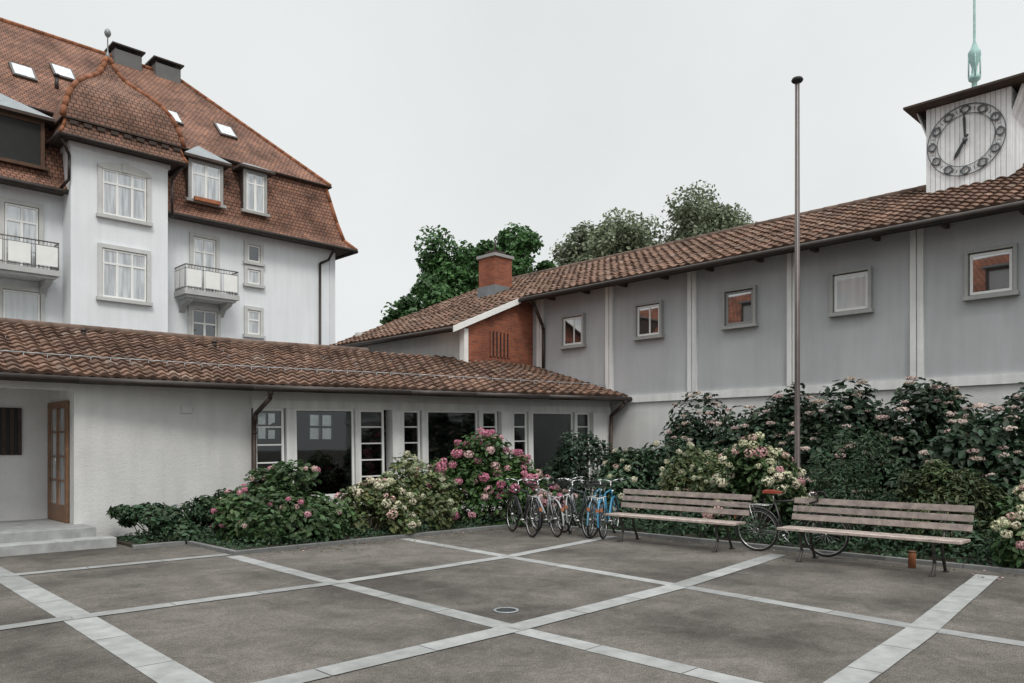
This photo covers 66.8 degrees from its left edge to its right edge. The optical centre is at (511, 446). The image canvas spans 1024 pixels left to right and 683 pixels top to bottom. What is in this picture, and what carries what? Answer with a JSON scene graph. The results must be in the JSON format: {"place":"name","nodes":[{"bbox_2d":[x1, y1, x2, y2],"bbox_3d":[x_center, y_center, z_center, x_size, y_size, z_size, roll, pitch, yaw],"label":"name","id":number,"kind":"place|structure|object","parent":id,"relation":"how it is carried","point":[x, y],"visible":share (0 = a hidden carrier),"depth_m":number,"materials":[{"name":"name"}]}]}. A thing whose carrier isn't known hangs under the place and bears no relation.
{"place":"outdoors","nodes":[
{"label":"outdoors","id":0,"kind":"place"},
{"bbox_2d":[0,525,1023,682],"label":"ground","id":1,"kind":"structure","parent":0,"point":[253,638],"depth_m":7.68,"materials":[{"name":"concrete"}]},
{"bbox_2d":[0,140,334,438],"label":"walls","id":2,"kind":"structure","parent":1,"relation":"on","point":[78,230],"depth_m":28.13,"materials":[{"name":"white paint"}]},
{"bbox_2d":[0,233,239,317],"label":"balconies","id":3,"kind":"structure","parent":2,"relation":"attached to","point":[19,251],"depth_m":26.29,"materials":[{"name":"metal"}]},
{"bbox_2d":[0,162,265,338],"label":"window frames","id":4,"kind":"structure","parent":2,"relation":"attached to","point":[123,168],"depth_m":27.39,"materials":[{"name":"white wood"}]},
{"bbox_2d":[5,170,257,335],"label":"window panes","id":5,"kind":"object","parent":4,"relation":"in","point":[22,306],"visible":0.58,"depth_m":27.16,"materials":[{"name":"glass"}]},
{"bbox_2d":[0,21,350,247],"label":"roof","id":6,"kind":"structure","parent":2,"relation":"on","point":[298,208],"depth_m":31.48,"materials":[{"name":"tile"}]},
{"bbox_2d":[53,41,183,89],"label":"chimneys","id":7,"kind":"object","parent":6,"relation":"on","point":[127,56],"visible":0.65,"depth_m":32.96,"materials":[{"name":"stone"}]},
{"bbox_2d":[8,61,237,140],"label":"skylights","id":8,"kind":"object","parent":6,"relation":"on","point":[26,72],"visible":0.8,"depth_m":28.98,"materials":[{"name":"glass"}]},
{"bbox_2d":[0,93,274,217],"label":"dormers","id":9,"kind":"object","parent":6,"relation":"attached to","point":[22,134],"visible":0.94,"depth_m":29.53,"materials":[{"name":"white wood"}]},
{"bbox_2d":[0,104,357,438],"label":"gutters","id":10,"kind":"object","parent":6,"relation":"attached to","point":[340,252],"visible":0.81,"depth_m":29.09,"materials":[{"name":"brown metal"}]},
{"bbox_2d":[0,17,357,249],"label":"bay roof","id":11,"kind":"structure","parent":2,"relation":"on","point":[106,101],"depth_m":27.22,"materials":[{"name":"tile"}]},
{"bbox_2d":[0,317,631,556],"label":"pavilion","id":12,"kind":"structure","parent":1,"relation":"on","point":[96,422],"depth_m":15.23,"materials":[{"name":"paint"}]},
{"bbox_2d":[48,400,68,522],"bbox_3d":[-8.140,0.260,13.884,0.102,2.120,1.170,0,0,-44],"label":"entrance door","id":13,"kind":"structure","parent":12,"relation":"in","point":[58,412],"depth_m":13.85,"materials":[{"name":"brown wood"}]},
{"bbox_2d":[381,293,420,324],"bbox_3d":[-5.267,-3.069,40.105,3.564,9.438,2.839,0,0,35],"label":"leafy tree","id":14,"kind":"object","parent":1,"relation":"on","point":[406,305],"visible":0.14,"depth_m":39.31,"materials":[{"name":"green plant"}]},
{"bbox_2d":[380,224,478,323],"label":"leafy tree","id":15,"kind":"object","parent":1,"relation":"on","point":[437,276],"visible":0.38,"depth_m":40.65,"materials":[{"name":"green plant"}]},
{"bbox_2d":[435,240,517,301],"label":"leafy tree","id":16,"kind":"object","parent":1,"relation":"on","point":[459,251],"visible":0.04,"depth_m":41.19,"materials":[{"name":"green plant"}]},
{"bbox_2d":[457,222,543,289],"bbox_3d":[-0.283,-5.099,41.148,4.731,13.498,5.124,0,0,16],"label":"leafy tree","id":17,"kind":"object","parent":1,"relation":"on","point":[521,245],"visible":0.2,"depth_m":39.63,"materials":[{"name":"green plant"}]},
{"bbox_2d":[493,607,518,613],"bbox_3d":[-0.060,1.643,7.808,0.260,0.012,0.260,0,0,-44],"label":"drain cover","id":18,"kind":"object","parent":1,"relation":"on","point":[505,610],"visible":1,"depth_m":7.78,"materials":[{"name":"metal"}]},
{"bbox_2d":[0,536,1023,682],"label":"paving strips","id":19,"kind":"object","parent":1,"relation":"on","point":[136,653],"visible":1,"depth_m":7.23,"materials":[{"name":"stone"}]},
{"bbox_2d":[505,478,541,536],"bbox_3d":[0.206,1.129,14.630,0.611,1.043,1.779,3,-1,-20],"label":"bicycle","id":20,"kind":"object","parent":1,"relation":"on","point":[527,507],"visible":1,"depth_m":14.44,"materials":[{"name":"black metal"}]},
{"bbox_2d":[516,260,555,275],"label":"leafy tree","id":21,"kind":"object","parent":1,"relation":"on","point":[544,265],"visible":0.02,"depth_m":40.33,"materials":[{"name":"green plant"}]},
{"bbox_2d":[524,478,563,536],"bbox_3d":[0.624,1.130,14.646,0.611,1.043,1.778,-4,1,-18],"label":"bicycle","id":22,"kind":"object","parent":1,"relation":"on","point":[549,519],"visible":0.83,"depth_m":14.41,"materials":[{"name":"grey metal"}]},
{"bbox_2d":[117,510,1023,568],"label":"planting bed soil","id":23,"kind":"structure","parent":1,"relation":"on","point":[130,544],"depth_m":12.99,"materials":[{"name":"brown soil"}]},
{"bbox_2d":[106,502,203,542],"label":"ivy shrub","id":24,"kind":"object","parent":23,"relation":"on","point":[155,516],"visible":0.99,"depth_m":13.27,"materials":[{"name":"green plant"}]},
{"bbox_2d":[171,488,253,538],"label":"ivy shrub","id":25,"kind":"object","parent":23,"relation":"on","point":[199,513],"visible":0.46,"depth_m":13.67,"materials":[{"name":"green plant"}]},
{"bbox_2d":[210,458,355,544],"bbox_3d":[-3.951,0.934,13.488,2.445,1.459,1.874,0,0,-31],"label":"hydrangea bush","id":26,"kind":"object","parent":23,"relation":"on","point":[265,503],"visible":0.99,"depth_m":13.02,"materials":[{"name":"green plant"}]},
{"bbox_2d":[116,511,519,548],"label":"ground cover plants","id":27,"kind":"object","parent":23,"relation":"on","point":[142,537],"visible":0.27,"depth_m":13.26,"materials":[{"name":"green plant"}]},
{"bbox_2d":[334,476,420,536],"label":"hydrangea bush","id":28,"kind":"object","parent":23,"relation":"on","point":[375,497],"visible":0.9,"depth_m":14.06,"materials":[{"name":"green plant"}]},
{"bbox_2d":[369,451,462,530],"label":"hydrangea bush","id":29,"kind":"object","parent":23,"relation":"on","point":[429,509],"visible":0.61,"depth_m":15.02,"materials":[{"name":"green plant"}]},
{"bbox_2d":[414,427,558,525],"bbox_3d":[-0.578,0.626,16.273,3.199,2.074,1.383,0,0,2],"label":"hydrangea bush","id":30,"kind":"object","parent":23,"relation":"on","point":[486,466],"visible":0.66,"depth_m":15.99,"materials":[{"name":"green plant"}]},
{"bbox_2d":[532,487,577,521],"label":"hydrangea bush","id":31,"kind":"object","parent":23,"relation":"on","point":[554,493],"visible":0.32,"depth_m":16.15,"materials":[{"name":"pink plant"}]},
{"bbox_2d":[540,429,612,511],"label":"dark shrub","id":32,"kind":"object","parent":23,"relation":"on","point":[570,458],"visible":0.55,"depth_m":18.51,"materials":[{"name":"green plant"}]},
{"bbox_2d":[584,437,722,525],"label":"hydrangea bush","id":33,"kind":"object","parent":23,"relation":"on","point":[626,464],"visible":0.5,"depth_m":16.05,"materials":[{"name":"green plant"}]},
{"bbox_2d":[638,391,761,516],"bbox_3d":[4.231,0.195,17.642,3.015,2.940,2.304,0,0,-14],"label":"lacecap shrub","id":34,"kind":"object","parent":23,"relation":"on","point":[694,434],"visible":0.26,"depth_m":17.48,"materials":[{"name":"green plant"}]},
{"bbox_2d":[657,445,756,529],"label":"flowering shrub","id":35,"kind":"object","parent":23,"relation":"on","point":[670,480],"visible":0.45,"depth_m":14.76,"materials":[{"name":"green plant"}]},
{"bbox_2d":[702,431,818,538],"bbox_3d":[4.426,0.696,13.765,1.949,1.934,1.354,0,0,26],"label":"hydrangea bush","id":36,"kind":"object","parent":23,"relation":"on","point":[769,467],"visible":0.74,"depth_m":13.56,"materials":[{"name":"green plant"}]},
{"bbox_2d":[712,382,823,524],"bbox_3d":[5.543,0.148,16.618,2.888,3.032,1.948,0,0,11],"label":"lacecap shrub","id":37,"kind":"object","parent":23,"relation":"on","point":[771,424],"visible":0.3,"depth_m":16.41,"materials":[{"name":"green plant"}]},
{"bbox_2d":[537,490,1023,566],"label":"ground cover plants","id":38,"kind":"object","parent":23,"relation":"on","point":[980,548],"visible":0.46,"depth_m":12.41,"materials":[{"name":"green plant"}]},
{"bbox_2d":[791,76,802,477],"bbox_3d":[5.343,-2.640,14.554,0.260,8.580,0.253,0,0,-44],"label":"flagpole","id":39,"kind":"object","parent":23,"relation":"on","point":[796,80],"visible":0.72,"depth_m":14.51,"materials":[{"name":"metal"}]},
{"bbox_2d":[774,376,932,528],"bbox_3d":[6.750,0.154,15.248,3.470,3.026,2.048,0,0,3],"label":"lacecap shrub","id":40,"kind":"object","parent":23,"relation":"on","point":[813,436],"visible":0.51,"depth_m":14.88,"materials":[{"name":"green plant"}]},
{"bbox_2d":[803,425,915,547],"bbox_3d":[5.587,0.655,12.522,1.565,2.016,1.450,0,0,-44],"label":"fern shrub","id":41,"kind":"object","parent":23,"relation":"on","point":[835,480],"visible":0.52,"depth_m":12.46,"materials":[{"name":"green plant"}]},
{"bbox_2d":[850,376,1016,530],"bbox_3d":[7.828,0.169,14.347,3.243,2.985,1.778,0,0,-5],"label":"lacecap shrub","id":42,"kind":"object","parent":23,"relation":"on","point":[936,408],"visible":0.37,"depth_m":14.16,"materials":[{"name":"green plant"}]},
{"bbox_2d":[890,459,1008,556],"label":"leafy shrub","id":43,"kind":"object","parent":23,"relation":"on","point":[974,489],"visible":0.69,"depth_m":11.56,"materials":[{"name":"green plant"}]},
{"bbox_2d":[918,382,1023,541],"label":"lacecap shrub","id":44,"kind":"object","parent":23,"relation":"on","point":[994,456],"visible":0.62,"depth_m":12.39,"materials":[{"name":"green plant"}]},
{"bbox_2d":[990,479,1023,567],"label":"hydrangea bush","id":45,"kind":"object","parent":23,"relation":"on","point":[1011,539],"visible":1,"depth_m":10.19,"materials":[{"name":"green plant"}]},
{"bbox_2d":[995,474,1023,549],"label":"leafy shrub","id":46,"kind":"object","parent":23,"relation":"on","point":[1011,502],"visible":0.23,"depth_m":11.31,"materials":[{"name":"green plant"}]},
{"bbox_2d":[556,476,584,533],"bbox_3d":[1.159,1.131,15.246,0.611,1.043,1.778,-5,-1,11],"label":"bicycle","id":47,"kind":"object","parent":1,"relation":"on","point":[566,505],"visible":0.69,"depth_m":14.86,"materials":[{"name":"metal"}]},
{"bbox_2d":[132,522,1023,574],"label":"bed kerb","id":48,"kind":"structure","parent":1,"relation":"on","point":[724,542],"depth_m":12.68,"materials":[{"name":"concrete"}]},
{"bbox_2d":[555,478,602,538],"bbox_3d":[1.230,1.131,14.444,0.611,1.043,1.778,5,-2,-22],"label":"bicycle","id":49,"kind":"object","parent":1,"relation":"on","point":[584,507],"visible":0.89,"depth_m":14.33,"materials":[{"name":"black metal"}]},
{"bbox_2d":[585,481,612,535],"bbox_3d":[1.592,1.163,14.685,0.426,0.977,1.779,4,1,16],"label":"bicycle","id":50,"kind":"object","parent":1,"relation":"on","point":[600,490],"visible":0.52,"depth_m":14.40,"materials":[{"name":"metal"}]},
{"bbox_2d":[549,207,654,266],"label":"maple tree","id":51,"kind":"object","parent":1,"relation":"on","point":[622,233],"visible":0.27,"depth_m":53.77,"materials":[{"name":"green plant"}]},
{"bbox_2d":[593,479,624,538],"bbox_3d":[1.777,1.129,14.336,0.611,1.043,1.778,-3,-1,20],"label":"bicycle","id":52,"kind":"object","parent":1,"relation":"on","point":[603,501],"visible":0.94,"depth_m":14.14,"materials":[{"name":"blue metal"}]},
{"bbox_2d":[606,214,673,253],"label":"maple tree","id":53,"kind":"object","parent":1,"relation":"on","point":[659,237],"visible":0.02,"depth_m":56.09,"materials":[{"name":"green plant"}]},
{"bbox_2d":[604,487,751,551],"bbox_3d":[2.717,1.193,13.018,0.638,0.934,2.530,0,0,-44],"label":"park bench","id":54,"kind":"object","parent":1,"relation":"on","point":[731,504],"visible":1,"depth_m":13.00,"materials":[{"name":"wood"}]},
{"bbox_2d":[355,211,1023,520],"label":"walls","id":55,"kind":"structure","parent":1,"relation":"on","point":[925,321],"depth_m":17.89,"materials":[{"name":"paint"}]},
{"bbox_2d":[460,302,532,365],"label":"brick gable","id":56,"kind":"structure","parent":55,"relation":"attached to","point":[506,335],"depth_m":22.74,"materials":[{"name":"red brick"}]},
{"bbox_2d":[338,177,1023,346],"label":"roof deck","id":57,"kind":"structure","parent":55,"relation":"on","point":[515,302],"depth_m":19.54,"materials":[{"name":"brown wood"}]},
{"bbox_2d":[476,237,513,297],"bbox_3d":[-0.570,-6.005,26.595,0.920,2.349,0.920,0,0,-44],"label":"brick chimney","id":58,"kind":"object","parent":57,"relation":"on","point":[495,271],"visible":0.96,"depth_m":26.30,"materials":[{"name":"brick"}]},
{"bbox_2d":[330,163,1023,345],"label":"roof tiles","id":59,"kind":"object","parent":57,"relation":"on","point":[707,247],"visible":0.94,"depth_m":20.56,"materials":[{"name":"brown tile"}]},
{"bbox_2d":[903,0,1023,193],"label":"clock tower","id":60,"kind":"structure","parent":57,"relation":"on","point":[974,133],"depth_m":17.73,"materials":[{"name":"wood"}]},
{"bbox_2d":[340,200,1023,367],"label":"gutters","id":61,"kind":"object","parent":55,"relation":"attached to","point":[945,218],"visible":0.94,"depth_m":17.72,"materials":[{"name":"metal"}]},
{"bbox_2d":[559,243,1019,349],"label":"window frames","id":62,"kind":"structure","parent":55,"relation":"attached to","point":[1011,290],"depth_m":16.99,"materials":[{"name":"white wood"}]},
{"bbox_2d":[565,252,1008,343],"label":"window panes","id":63,"kind":"object","parent":62,"relation":"in","point":[991,272],"visible":1,"depth_m":16.79,"materials":[{"name":"glass"}]},
{"bbox_2d":[652,180,755,243],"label":"maple tree","id":64,"kind":"object","parent":1,"relation":"on","point":[692,217],"visible":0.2,"depth_m":53.73,"materials":[{"name":"green plant"}]},
{"bbox_2d":[734,490,850,556],"bbox_3d":[4.268,1.162,11.930,1.778,0.977,0.426,0,3,38],"label":"bicycle","id":65,"kind":"object","parent":1,"relation":"on","point":[771,515],"visible":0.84,"depth_m":12.03,"materials":[{"name":"black metal"}]},
{"bbox_2d":[777,496,974,576],"bbox_3d":[4.920,1.193,10.696,0.638,0.934,2.427,0,0,-44],"label":"park bench","id":66,"kind":"object","parent":1,"relation":"on","point":[946,508],"visible":1,"depth_m":10.67,"materials":[{"name":"wood"}]},
{"bbox_2d":[0,0,1023,344],"label":"sky","id":67,"kind":"structure","parent":0,"point":[472,119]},
{"bbox_2d":[908,550,915,567],"bbox_3d":[5.450,1.534,10.585,0.104,0.231,0.104,0,0,-44],"label":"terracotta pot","id":68,"kind":"object","parent":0,"point":[911,558],"visible":1,"depth_m":10.55,"materials":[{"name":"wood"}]}
]}

